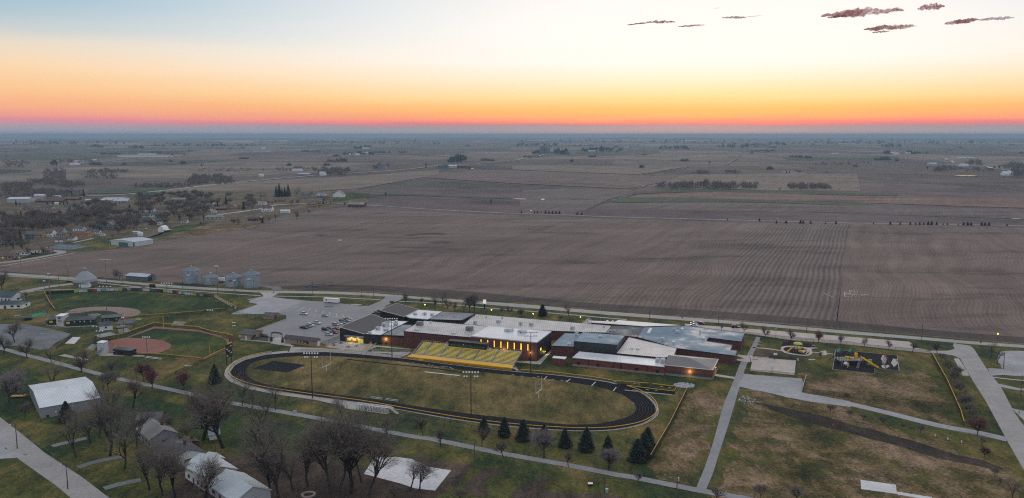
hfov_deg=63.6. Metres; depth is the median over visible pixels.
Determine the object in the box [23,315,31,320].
equipment shed
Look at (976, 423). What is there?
bare tree
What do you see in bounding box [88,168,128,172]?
woodland
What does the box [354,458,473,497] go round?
bare dirt
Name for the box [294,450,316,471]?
bare tree
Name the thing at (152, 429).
house
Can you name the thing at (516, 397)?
football field
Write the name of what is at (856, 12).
cloud
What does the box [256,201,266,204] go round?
house
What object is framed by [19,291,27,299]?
bare tree
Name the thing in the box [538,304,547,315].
spruce tree
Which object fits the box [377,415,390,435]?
bare tree
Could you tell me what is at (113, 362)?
bare tree
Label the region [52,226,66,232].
house
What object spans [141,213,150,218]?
house
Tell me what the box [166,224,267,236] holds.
dirt paddock
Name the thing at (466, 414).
lane line
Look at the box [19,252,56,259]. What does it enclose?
town green
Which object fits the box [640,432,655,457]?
spruce tree
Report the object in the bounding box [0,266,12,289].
bare tree
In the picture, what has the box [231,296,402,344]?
parking lot
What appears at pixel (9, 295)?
house
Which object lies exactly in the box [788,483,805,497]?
bare tree
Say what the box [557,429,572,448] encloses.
spruce tree
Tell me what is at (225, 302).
banner wall
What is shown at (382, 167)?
farm building
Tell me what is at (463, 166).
farm building
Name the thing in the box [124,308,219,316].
chain link fence
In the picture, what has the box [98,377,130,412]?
bare tree
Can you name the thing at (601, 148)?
tree belt
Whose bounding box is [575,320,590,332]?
steam plume
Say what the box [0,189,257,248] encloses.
town trees
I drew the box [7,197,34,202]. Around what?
warehouse
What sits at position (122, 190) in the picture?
grass field
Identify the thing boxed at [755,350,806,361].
bare dirt
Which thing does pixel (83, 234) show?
pole barn
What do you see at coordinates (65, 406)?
spruce tree
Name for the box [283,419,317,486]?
bare tree
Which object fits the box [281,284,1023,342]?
dark headland
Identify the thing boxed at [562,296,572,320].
bare tree
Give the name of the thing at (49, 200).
house
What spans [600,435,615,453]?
spruce tree
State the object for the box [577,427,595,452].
spruce tree
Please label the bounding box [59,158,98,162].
woodland
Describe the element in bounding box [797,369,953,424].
playing field grass
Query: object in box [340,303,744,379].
school building
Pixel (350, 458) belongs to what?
bare tree
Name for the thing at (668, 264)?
crop field
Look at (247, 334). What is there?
concession building
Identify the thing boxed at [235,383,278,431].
bare tree
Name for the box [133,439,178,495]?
bare tree
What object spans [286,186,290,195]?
spruce tree
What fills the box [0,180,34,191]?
woodland
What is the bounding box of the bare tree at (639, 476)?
[633,471,642,483]
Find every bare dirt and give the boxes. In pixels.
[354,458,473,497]
[465,468,502,496]
[511,477,621,497]
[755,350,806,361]
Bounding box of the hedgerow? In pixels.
[24,138,1023,170]
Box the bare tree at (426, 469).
[410,449,441,490]
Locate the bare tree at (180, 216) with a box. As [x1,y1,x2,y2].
[176,210,182,222]
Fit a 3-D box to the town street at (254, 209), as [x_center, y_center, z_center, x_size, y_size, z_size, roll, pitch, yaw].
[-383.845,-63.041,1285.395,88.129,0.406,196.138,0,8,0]
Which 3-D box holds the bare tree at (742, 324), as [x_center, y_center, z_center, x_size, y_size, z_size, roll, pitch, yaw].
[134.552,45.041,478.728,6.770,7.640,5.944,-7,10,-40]
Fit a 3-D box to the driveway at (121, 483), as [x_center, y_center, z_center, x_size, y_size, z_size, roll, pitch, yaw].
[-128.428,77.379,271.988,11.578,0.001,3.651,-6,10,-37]
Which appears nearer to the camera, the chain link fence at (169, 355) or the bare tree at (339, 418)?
the bare tree at (339, 418)
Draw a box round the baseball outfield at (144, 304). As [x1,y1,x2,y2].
[51,292,228,318]
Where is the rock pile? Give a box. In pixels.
[674,382,694,387]
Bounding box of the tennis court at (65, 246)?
[49,244,90,249]
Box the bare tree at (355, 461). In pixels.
[338,423,365,482]
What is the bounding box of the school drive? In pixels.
[685,324,928,352]
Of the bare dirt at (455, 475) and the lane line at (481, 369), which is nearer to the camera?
the bare dirt at (455, 475)
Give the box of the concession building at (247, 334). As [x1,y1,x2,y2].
[238,329,262,339]
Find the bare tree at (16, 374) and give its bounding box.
[0,366,27,393]
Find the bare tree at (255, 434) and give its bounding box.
[234,403,281,470]
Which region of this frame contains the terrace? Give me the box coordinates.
[327,341,368,350]
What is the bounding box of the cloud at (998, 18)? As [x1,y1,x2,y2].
[978,17,1013,20]
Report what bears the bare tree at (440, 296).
on the grass ground at (19, 478)
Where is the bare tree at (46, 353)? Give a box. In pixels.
[41,345,53,359]
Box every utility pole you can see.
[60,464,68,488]
[674,473,680,497]
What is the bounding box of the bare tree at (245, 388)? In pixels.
[231,373,253,405]
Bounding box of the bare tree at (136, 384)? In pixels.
[124,374,147,407]
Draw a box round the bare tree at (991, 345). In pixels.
[986,340,996,356]
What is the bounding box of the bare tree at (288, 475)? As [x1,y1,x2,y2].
[266,438,301,489]
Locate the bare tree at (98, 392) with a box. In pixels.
[86,384,104,397]
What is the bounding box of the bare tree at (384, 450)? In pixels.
[350,420,413,495]
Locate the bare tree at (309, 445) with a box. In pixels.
[284,408,340,492]
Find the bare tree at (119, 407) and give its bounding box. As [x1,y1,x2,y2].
[103,391,131,431]
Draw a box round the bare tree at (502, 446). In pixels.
[491,440,507,457]
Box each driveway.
[0,439,30,458]
[51,437,86,446]
[76,456,122,467]
[103,478,140,489]
[997,383,1023,390]
[1011,408,1023,419]
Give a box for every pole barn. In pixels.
[72,231,93,237]
[348,202,365,206]
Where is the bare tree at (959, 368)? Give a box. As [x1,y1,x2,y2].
[952,366,964,372]
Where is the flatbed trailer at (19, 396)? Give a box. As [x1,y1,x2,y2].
[10,394,26,397]
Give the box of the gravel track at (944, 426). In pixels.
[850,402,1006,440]
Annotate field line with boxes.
[585,194,636,209]
[620,167,686,179]
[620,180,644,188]
[724,155,741,164]
[813,212,1023,217]
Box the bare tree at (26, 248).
[23,246,31,253]
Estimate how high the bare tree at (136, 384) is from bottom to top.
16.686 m
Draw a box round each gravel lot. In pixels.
[0,324,70,349]
[988,351,1023,375]
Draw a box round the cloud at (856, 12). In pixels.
[821,7,903,16]
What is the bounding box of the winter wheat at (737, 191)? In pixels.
[639,189,897,195]
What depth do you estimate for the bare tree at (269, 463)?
259.03 m
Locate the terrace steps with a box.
[365,342,374,351]
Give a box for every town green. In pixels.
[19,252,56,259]
[63,235,119,251]
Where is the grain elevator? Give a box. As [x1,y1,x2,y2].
[539,144,553,153]
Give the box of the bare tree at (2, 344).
[0,333,12,353]
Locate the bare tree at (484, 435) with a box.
[477,427,489,446]
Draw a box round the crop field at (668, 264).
[0,208,843,327]
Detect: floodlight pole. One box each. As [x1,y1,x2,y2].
[161,283,172,318]
[303,352,317,397]
[384,318,397,353]
[462,371,478,420]
[524,331,537,372]
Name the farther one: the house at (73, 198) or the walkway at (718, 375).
the house at (73, 198)
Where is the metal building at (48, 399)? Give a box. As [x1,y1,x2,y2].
[28,377,99,418]
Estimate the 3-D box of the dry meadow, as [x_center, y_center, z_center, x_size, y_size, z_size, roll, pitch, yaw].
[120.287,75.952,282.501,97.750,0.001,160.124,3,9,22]
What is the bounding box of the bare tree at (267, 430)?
[255,407,298,466]
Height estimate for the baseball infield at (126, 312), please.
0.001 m
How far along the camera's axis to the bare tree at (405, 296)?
556.51 m
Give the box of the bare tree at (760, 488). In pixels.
[750,483,768,497]
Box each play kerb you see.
[781,346,815,355]
[833,350,899,373]
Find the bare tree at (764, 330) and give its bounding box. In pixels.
[760,326,769,334]
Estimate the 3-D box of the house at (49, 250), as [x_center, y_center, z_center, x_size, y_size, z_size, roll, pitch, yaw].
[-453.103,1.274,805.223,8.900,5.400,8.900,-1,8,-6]
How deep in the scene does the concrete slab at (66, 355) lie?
428.03 m
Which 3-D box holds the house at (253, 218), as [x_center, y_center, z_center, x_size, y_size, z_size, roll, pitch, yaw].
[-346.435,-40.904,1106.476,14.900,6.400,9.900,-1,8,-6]
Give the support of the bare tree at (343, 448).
on the bare dirt at (455, 475)
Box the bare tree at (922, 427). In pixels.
[915,424,926,431]
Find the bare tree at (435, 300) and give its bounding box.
[431,293,439,310]
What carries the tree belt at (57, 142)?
on the ground at (893, 176)
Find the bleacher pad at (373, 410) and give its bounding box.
[345,405,388,413]
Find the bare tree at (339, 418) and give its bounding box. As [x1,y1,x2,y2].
[320,400,355,459]
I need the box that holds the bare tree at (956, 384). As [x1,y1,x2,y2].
[952,381,966,394]
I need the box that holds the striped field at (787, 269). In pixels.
[716,223,849,320]
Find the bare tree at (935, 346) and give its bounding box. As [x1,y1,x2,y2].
[932,340,942,350]
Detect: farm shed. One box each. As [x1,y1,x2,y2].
[109,237,153,246]
[301,193,312,196]
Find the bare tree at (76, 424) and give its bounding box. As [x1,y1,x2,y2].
[49,407,88,457]
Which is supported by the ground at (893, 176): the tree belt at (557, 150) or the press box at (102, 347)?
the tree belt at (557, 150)
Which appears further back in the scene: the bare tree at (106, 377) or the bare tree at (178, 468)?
the bare tree at (106, 377)
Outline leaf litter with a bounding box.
[163,456,369,497]
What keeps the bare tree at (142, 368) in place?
on the grass ground at (19, 478)
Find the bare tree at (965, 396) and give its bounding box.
[958,393,977,403]
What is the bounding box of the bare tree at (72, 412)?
[63,403,82,426]
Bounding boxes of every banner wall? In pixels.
[46,288,213,296]
[214,295,236,309]
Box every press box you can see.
[56,313,68,325]
[96,340,108,353]
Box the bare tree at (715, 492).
[710,484,726,497]
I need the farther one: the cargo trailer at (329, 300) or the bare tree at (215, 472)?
the cargo trailer at (329, 300)
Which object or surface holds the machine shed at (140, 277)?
on the grass ground at (19, 478)
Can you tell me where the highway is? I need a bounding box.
[35,148,637,199]
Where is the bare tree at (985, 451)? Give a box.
[977,445,992,456]
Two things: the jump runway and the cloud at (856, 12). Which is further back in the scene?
the cloud at (856, 12)
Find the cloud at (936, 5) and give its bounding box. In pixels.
[917,3,944,9]
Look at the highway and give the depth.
2067.91 m
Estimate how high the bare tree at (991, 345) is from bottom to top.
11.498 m
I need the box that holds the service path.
[696,337,759,489]
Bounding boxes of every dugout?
[47,314,57,324]
[65,316,96,326]
[94,332,116,340]
[100,314,122,321]
[113,347,136,355]
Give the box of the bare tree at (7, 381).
[0,370,31,405]
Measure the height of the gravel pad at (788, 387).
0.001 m
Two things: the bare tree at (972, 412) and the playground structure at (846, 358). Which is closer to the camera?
the bare tree at (972, 412)
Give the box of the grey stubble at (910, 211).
[593,202,1023,218]
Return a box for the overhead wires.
[320,414,676,480]
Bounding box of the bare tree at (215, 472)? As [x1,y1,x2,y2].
[195,450,224,497]
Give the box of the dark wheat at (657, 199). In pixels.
[613,197,870,205]
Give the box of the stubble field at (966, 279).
[837,224,1023,343]
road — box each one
[1,273,1023,347]
[339,203,1023,225]
[927,343,1023,468]
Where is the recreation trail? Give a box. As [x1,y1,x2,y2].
[0,347,752,497]
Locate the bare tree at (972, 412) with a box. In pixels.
[964,408,978,415]
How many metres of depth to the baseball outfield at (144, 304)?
566.02 m
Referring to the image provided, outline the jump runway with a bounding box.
[346,359,461,372]
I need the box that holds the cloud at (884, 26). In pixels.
[864,24,913,30]
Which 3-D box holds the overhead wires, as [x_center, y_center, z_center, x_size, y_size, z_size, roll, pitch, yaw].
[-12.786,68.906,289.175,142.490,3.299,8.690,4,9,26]
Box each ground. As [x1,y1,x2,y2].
[0,137,1023,269]
[0,272,1023,497]
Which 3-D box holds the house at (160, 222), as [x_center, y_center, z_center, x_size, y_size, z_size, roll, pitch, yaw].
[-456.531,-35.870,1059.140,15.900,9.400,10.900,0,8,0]
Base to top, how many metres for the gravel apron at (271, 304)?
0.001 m
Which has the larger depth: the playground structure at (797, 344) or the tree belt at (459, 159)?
the tree belt at (459, 159)
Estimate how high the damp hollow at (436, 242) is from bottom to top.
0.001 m
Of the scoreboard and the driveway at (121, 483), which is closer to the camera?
the driveway at (121, 483)
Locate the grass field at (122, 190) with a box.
[88,187,169,192]
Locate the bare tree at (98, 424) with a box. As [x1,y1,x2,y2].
[90,390,112,437]
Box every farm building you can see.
[117,156,172,156]
[298,173,310,175]
[378,165,386,169]
[438,165,447,167]
[457,165,470,167]
[486,164,493,168]
[927,163,937,165]
[1000,171,1012,175]
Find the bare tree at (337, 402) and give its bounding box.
[330,392,346,419]
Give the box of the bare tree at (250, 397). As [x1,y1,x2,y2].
[245,381,257,407]
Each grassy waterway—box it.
[158,239,257,269]
[257,214,467,238]
[257,214,475,252]
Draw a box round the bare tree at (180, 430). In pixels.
[176,424,192,435]
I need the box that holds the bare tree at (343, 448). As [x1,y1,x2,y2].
[306,398,410,493]
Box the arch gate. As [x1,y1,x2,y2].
[270,332,283,342]
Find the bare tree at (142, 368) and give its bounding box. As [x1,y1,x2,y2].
[129,360,153,380]
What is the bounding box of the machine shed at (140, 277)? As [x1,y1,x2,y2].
[125,273,155,280]
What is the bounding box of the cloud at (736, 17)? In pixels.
[722,16,745,18]
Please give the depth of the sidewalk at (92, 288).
613.44 m
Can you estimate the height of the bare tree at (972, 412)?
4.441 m
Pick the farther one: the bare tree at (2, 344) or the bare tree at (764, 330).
the bare tree at (764, 330)
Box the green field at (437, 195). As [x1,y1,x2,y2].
[370,193,511,198]
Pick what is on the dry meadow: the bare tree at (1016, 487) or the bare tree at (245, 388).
the bare tree at (1016, 487)
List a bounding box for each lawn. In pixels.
[0,190,369,265]
[0,369,141,409]
[0,392,398,451]
[332,192,369,202]
[647,389,721,484]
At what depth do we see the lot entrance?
594.11 m
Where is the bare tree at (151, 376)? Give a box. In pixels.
[141,368,161,388]
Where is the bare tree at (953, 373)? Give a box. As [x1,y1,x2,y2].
[947,369,960,382]
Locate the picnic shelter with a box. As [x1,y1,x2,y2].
[117,319,134,327]
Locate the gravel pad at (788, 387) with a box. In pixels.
[737,374,849,406]
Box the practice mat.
[21,312,47,316]
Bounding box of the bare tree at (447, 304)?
[443,298,452,308]
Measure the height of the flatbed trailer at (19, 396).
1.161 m
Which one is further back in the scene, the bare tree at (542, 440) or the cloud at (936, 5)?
the cloud at (936, 5)
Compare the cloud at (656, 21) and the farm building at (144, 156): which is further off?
the cloud at (656, 21)
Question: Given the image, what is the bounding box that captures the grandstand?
[404,339,520,370]
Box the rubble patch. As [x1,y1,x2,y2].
[738,396,755,404]
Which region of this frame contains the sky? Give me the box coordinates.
[0,0,1023,137]
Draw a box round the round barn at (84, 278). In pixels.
[73,267,97,287]
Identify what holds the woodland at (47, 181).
on the ground at (893, 176)
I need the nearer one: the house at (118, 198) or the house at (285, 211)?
the house at (285, 211)
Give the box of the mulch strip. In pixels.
[755,402,1002,468]
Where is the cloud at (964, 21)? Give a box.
[945,18,977,24]
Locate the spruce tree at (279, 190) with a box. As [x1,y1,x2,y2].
[277,185,280,196]
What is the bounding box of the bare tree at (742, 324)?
[740,321,748,328]
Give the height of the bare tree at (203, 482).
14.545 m
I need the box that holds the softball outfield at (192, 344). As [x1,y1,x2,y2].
[122,326,227,358]
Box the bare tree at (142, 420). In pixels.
[121,396,158,448]
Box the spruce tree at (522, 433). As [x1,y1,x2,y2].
[514,419,531,442]
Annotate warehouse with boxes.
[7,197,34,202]
[33,194,46,198]
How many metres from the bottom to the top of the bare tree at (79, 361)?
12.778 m
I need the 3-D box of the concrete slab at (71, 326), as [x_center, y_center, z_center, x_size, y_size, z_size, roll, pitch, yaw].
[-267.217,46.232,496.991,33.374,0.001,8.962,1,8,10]
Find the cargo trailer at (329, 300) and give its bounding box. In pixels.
[323,297,340,302]
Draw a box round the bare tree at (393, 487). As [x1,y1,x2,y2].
[385,484,404,497]
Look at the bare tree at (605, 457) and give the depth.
283.16 m
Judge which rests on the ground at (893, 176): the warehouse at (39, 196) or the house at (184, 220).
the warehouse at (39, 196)
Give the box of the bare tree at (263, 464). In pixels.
[224,416,300,497]
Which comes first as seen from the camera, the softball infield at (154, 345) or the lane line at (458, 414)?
the lane line at (458, 414)
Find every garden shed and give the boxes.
[207,429,219,439]
[262,312,278,318]
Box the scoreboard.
[225,342,232,364]
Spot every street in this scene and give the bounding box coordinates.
[0,250,65,262]
[0,418,108,497]
[19,283,72,292]
[216,203,305,214]
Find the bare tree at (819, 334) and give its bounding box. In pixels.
[814,329,824,342]
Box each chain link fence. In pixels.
[116,322,230,335]
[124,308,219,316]
[142,352,199,357]
[228,351,271,380]
[244,381,657,430]
[251,333,267,340]
[300,349,416,357]
[400,413,495,430]
[521,369,644,384]
[628,383,676,390]
[650,387,687,461]
[749,332,930,352]
[807,388,950,406]
[931,351,963,426]
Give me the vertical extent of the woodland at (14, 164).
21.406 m
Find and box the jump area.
[254,361,304,371]
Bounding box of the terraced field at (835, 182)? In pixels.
[665,173,860,190]
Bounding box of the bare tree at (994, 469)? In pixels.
[989,467,1001,476]
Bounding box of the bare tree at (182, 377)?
[173,369,192,389]
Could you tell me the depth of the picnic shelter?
493.32 m
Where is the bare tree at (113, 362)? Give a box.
[103,357,117,370]
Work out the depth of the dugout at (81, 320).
497.14 m
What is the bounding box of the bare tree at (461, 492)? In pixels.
[451,487,468,497]
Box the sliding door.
[119,242,127,245]
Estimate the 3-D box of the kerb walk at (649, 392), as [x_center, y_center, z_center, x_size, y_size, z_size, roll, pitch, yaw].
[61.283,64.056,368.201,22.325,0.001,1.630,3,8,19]
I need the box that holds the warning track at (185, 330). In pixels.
[126,326,232,359]
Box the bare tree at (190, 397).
[177,382,234,437]
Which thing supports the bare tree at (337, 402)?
on the grass ground at (19, 478)
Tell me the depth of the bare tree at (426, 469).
264.04 m
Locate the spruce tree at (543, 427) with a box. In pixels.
[539,424,549,438]
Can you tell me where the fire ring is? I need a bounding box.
[301,491,315,497]
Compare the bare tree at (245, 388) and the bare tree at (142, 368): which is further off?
the bare tree at (142, 368)
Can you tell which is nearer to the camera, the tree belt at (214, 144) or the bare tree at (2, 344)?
the bare tree at (2, 344)
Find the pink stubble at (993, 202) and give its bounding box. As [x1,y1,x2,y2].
[627,192,1023,207]
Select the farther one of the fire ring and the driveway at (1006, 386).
the driveway at (1006, 386)
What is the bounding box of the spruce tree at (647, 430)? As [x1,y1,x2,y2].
[643,427,655,447]
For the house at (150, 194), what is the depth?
1528.92 m
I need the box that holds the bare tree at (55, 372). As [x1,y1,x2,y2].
[41,359,66,381]
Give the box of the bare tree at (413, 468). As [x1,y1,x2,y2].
[401,454,428,490]
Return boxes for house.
[0,253,18,258]
[0,289,24,300]
[0,300,29,308]
[10,248,33,254]
[22,206,38,210]
[24,231,34,238]
[29,246,47,252]
[33,230,47,238]
[35,199,66,201]
[39,205,55,208]
[41,247,53,252]
[43,197,81,199]
[43,228,56,236]
[44,209,61,215]
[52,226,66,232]
[53,238,67,241]
[56,232,68,236]
[57,207,68,211]
[62,236,77,240]
[72,226,86,230]
[84,199,113,201]
[91,230,101,233]
[93,222,102,228]
[102,197,129,198]
[103,221,116,228]
[113,199,129,201]
[135,411,165,426]
[136,418,178,447]
[138,192,160,196]
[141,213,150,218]
[142,217,149,221]
[148,218,156,224]
[149,217,163,224]
[151,212,162,217]
[153,438,205,468]
[171,198,186,200]
[180,219,188,222]
[181,436,200,446]
[184,453,237,490]
[204,214,223,218]
[205,451,224,459]
[209,469,271,497]
[215,206,227,209]
[228,204,238,208]
[247,216,259,220]
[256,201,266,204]
[261,206,273,211]
[273,197,288,201]
[280,209,290,212]
[306,201,317,206]
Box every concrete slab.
[47,325,94,326]
[59,354,87,359]
[66,337,79,343]
[95,353,144,356]
[364,457,450,490]
[861,480,896,493]
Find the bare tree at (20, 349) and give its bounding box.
[14,336,34,357]
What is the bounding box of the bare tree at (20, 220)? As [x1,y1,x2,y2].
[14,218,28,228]
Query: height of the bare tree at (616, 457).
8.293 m
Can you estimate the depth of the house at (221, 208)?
1255.32 m
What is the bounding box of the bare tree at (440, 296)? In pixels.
[436,288,447,307]
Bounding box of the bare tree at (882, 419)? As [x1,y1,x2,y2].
[878,416,887,421]
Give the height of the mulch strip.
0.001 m
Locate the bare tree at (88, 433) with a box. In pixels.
[67,403,95,442]
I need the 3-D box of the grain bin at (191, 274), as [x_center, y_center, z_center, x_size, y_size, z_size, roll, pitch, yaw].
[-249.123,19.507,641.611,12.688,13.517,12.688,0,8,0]
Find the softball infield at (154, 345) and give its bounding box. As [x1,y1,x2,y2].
[108,338,170,353]
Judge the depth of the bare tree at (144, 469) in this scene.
265.01 m
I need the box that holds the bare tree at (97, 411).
[75,385,135,456]
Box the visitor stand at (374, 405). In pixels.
[356,402,398,413]
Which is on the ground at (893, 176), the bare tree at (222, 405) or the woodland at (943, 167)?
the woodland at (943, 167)
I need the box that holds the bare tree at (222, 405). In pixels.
[175,365,242,448]
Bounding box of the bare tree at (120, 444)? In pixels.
[99,402,142,468]
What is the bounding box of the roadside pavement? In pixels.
[954,358,968,375]
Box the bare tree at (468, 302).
[462,296,480,311]
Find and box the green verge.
[148,222,211,238]
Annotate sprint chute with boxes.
[615,383,675,394]
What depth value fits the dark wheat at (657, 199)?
1440.05 m
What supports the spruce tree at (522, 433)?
on the grass ground at (19, 478)
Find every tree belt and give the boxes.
[2,139,132,144]
[50,159,57,164]
[127,145,143,148]
[151,142,265,146]
[254,138,451,144]
[343,150,373,154]
[353,145,370,148]
[447,154,466,162]
[509,137,769,143]
[517,142,557,145]
[553,147,567,153]
[580,145,622,151]
[659,145,688,149]
[717,142,766,147]
[767,141,785,144]
[792,137,1012,143]
[881,143,901,146]
[906,150,920,153]
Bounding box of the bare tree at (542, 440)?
[528,427,558,457]
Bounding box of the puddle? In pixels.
[891,358,897,366]
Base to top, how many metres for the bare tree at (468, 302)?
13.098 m
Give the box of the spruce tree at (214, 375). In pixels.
[207,364,222,383]
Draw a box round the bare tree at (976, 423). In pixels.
[964,415,990,434]
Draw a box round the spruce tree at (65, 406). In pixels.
[57,401,73,422]
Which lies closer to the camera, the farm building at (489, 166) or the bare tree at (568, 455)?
the bare tree at (568, 455)
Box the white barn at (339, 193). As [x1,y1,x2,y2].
[333,190,344,196]
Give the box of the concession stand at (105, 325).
[98,321,112,330]
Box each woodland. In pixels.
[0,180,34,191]
[0,186,86,197]
[1,160,29,166]
[26,177,56,183]
[43,167,65,179]
[52,178,85,187]
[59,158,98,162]
[81,172,117,178]
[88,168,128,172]
[129,181,192,187]
[155,151,187,155]
[186,172,234,183]
[189,167,254,171]
[277,165,321,170]
[318,164,348,175]
[373,161,390,168]
[655,177,759,188]
[692,170,709,173]
[725,169,740,173]
[787,182,831,189]
[815,161,870,164]
[933,164,956,170]
[957,166,993,170]
[965,159,982,164]
[1001,161,1023,168]
[1011,165,1023,175]
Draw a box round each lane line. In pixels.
[231,352,654,429]
[233,353,651,428]
[236,353,648,427]
[238,354,645,426]
[240,354,642,426]
[243,355,639,425]
[245,356,636,424]
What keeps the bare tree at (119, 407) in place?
on the park lawn at (227, 435)
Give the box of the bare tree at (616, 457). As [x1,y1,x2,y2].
[600,448,623,470]
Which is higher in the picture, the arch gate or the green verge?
the green verge
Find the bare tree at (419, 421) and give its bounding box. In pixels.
[411,417,427,434]
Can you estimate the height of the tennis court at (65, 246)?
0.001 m
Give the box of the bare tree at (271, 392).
[264,379,285,409]
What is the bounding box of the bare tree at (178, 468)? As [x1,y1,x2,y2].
[152,437,192,497]
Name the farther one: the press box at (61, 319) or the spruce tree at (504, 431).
the press box at (61, 319)
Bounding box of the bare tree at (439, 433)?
[433,426,450,446]
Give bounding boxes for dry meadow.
[708,389,1021,497]
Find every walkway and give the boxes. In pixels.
[224,351,388,410]
[240,337,400,357]
[271,337,294,345]
[363,345,410,351]
[373,352,409,356]
[517,351,550,363]
[715,374,734,378]
[737,355,769,361]
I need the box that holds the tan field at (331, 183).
[132,169,438,194]
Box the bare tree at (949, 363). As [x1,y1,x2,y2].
[942,360,955,368]
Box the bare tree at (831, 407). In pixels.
[826,405,837,412]
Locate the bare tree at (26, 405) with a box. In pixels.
[17,400,29,416]
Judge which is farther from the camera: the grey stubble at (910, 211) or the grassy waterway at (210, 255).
the grey stubble at (910, 211)
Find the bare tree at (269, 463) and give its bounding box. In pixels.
[240,436,304,488]
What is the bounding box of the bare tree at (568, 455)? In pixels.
[563,449,572,466]
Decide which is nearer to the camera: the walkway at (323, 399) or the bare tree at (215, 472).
the bare tree at (215, 472)
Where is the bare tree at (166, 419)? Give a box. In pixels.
[158,413,177,424]
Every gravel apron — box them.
[234,297,303,313]
[261,285,281,290]
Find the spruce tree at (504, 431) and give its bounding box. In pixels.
[497,417,511,437]
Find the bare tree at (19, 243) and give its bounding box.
[14,240,27,245]
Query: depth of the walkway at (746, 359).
426.04 m
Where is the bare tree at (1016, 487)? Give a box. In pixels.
[1004,476,1023,497]
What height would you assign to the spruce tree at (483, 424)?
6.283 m
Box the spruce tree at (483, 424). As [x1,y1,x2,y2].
[477,416,490,432]
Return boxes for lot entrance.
[260,292,276,297]
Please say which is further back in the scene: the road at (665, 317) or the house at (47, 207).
the house at (47, 207)
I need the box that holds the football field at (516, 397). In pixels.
[246,356,635,423]
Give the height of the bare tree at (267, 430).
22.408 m
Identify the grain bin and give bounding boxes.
[183,266,200,283]
[203,272,218,284]
[225,272,241,286]
[243,269,260,287]
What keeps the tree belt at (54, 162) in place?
on the ground at (893, 176)
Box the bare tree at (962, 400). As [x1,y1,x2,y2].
[955,395,971,407]
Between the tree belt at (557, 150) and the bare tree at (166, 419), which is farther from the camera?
the tree belt at (557, 150)
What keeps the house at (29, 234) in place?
on the town lawn at (237, 197)
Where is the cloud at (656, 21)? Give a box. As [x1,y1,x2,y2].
[649,20,674,22]
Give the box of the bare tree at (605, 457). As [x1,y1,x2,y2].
[596,448,614,469]
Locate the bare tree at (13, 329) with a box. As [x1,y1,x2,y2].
[1,315,24,341]
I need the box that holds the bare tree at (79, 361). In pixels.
[71,347,92,371]
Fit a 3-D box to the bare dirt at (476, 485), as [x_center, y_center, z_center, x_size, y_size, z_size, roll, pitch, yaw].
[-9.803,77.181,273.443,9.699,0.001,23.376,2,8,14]
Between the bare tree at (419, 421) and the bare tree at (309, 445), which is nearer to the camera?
the bare tree at (309, 445)
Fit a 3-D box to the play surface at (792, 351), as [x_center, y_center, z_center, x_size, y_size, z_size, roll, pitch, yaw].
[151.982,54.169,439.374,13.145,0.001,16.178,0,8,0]
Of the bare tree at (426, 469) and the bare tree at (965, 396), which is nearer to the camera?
the bare tree at (426, 469)
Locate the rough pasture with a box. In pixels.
[518,188,633,213]
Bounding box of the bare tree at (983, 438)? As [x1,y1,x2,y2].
[977,435,987,444]
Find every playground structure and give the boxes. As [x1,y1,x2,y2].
[787,342,806,351]
[829,348,878,367]
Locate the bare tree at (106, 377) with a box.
[95,369,122,390]
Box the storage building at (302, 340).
[284,334,320,346]
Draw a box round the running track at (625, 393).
[230,352,655,429]
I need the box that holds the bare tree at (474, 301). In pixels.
[465,291,478,312]
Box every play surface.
[782,342,812,346]
[784,347,808,354]
[833,350,898,372]
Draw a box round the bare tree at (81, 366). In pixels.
[75,361,86,368]
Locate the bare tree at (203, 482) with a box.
[189,456,221,497]
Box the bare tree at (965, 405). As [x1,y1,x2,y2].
[961,402,973,409]
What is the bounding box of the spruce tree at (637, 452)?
[626,438,648,463]
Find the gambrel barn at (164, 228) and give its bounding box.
[158,225,171,231]
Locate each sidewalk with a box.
[3,253,72,265]
[12,276,260,295]
[23,287,145,293]
[283,296,385,300]
[398,301,626,319]
[897,492,931,497]
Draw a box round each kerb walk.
[288,352,658,430]
[626,390,671,394]
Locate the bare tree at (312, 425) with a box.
[302,414,324,436]
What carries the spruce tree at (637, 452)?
on the grass ground at (19, 478)
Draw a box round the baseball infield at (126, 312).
[65,307,140,317]
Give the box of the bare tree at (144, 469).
[127,434,163,489]
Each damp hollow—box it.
[405,233,445,235]
[427,241,451,243]
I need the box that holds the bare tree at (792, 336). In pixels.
[786,327,796,340]
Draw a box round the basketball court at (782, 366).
[750,357,795,374]
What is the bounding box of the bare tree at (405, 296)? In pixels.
[402,293,408,302]
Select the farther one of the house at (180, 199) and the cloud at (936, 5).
the cloud at (936, 5)
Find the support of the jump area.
on the football field at (516, 397)
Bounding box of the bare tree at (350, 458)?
[314,408,379,493]
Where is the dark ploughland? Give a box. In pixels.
[423,169,684,188]
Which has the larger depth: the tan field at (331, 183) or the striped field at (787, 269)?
the tan field at (331, 183)
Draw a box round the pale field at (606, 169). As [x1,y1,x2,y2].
[512,165,682,173]
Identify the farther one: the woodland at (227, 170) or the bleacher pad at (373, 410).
the woodland at (227, 170)

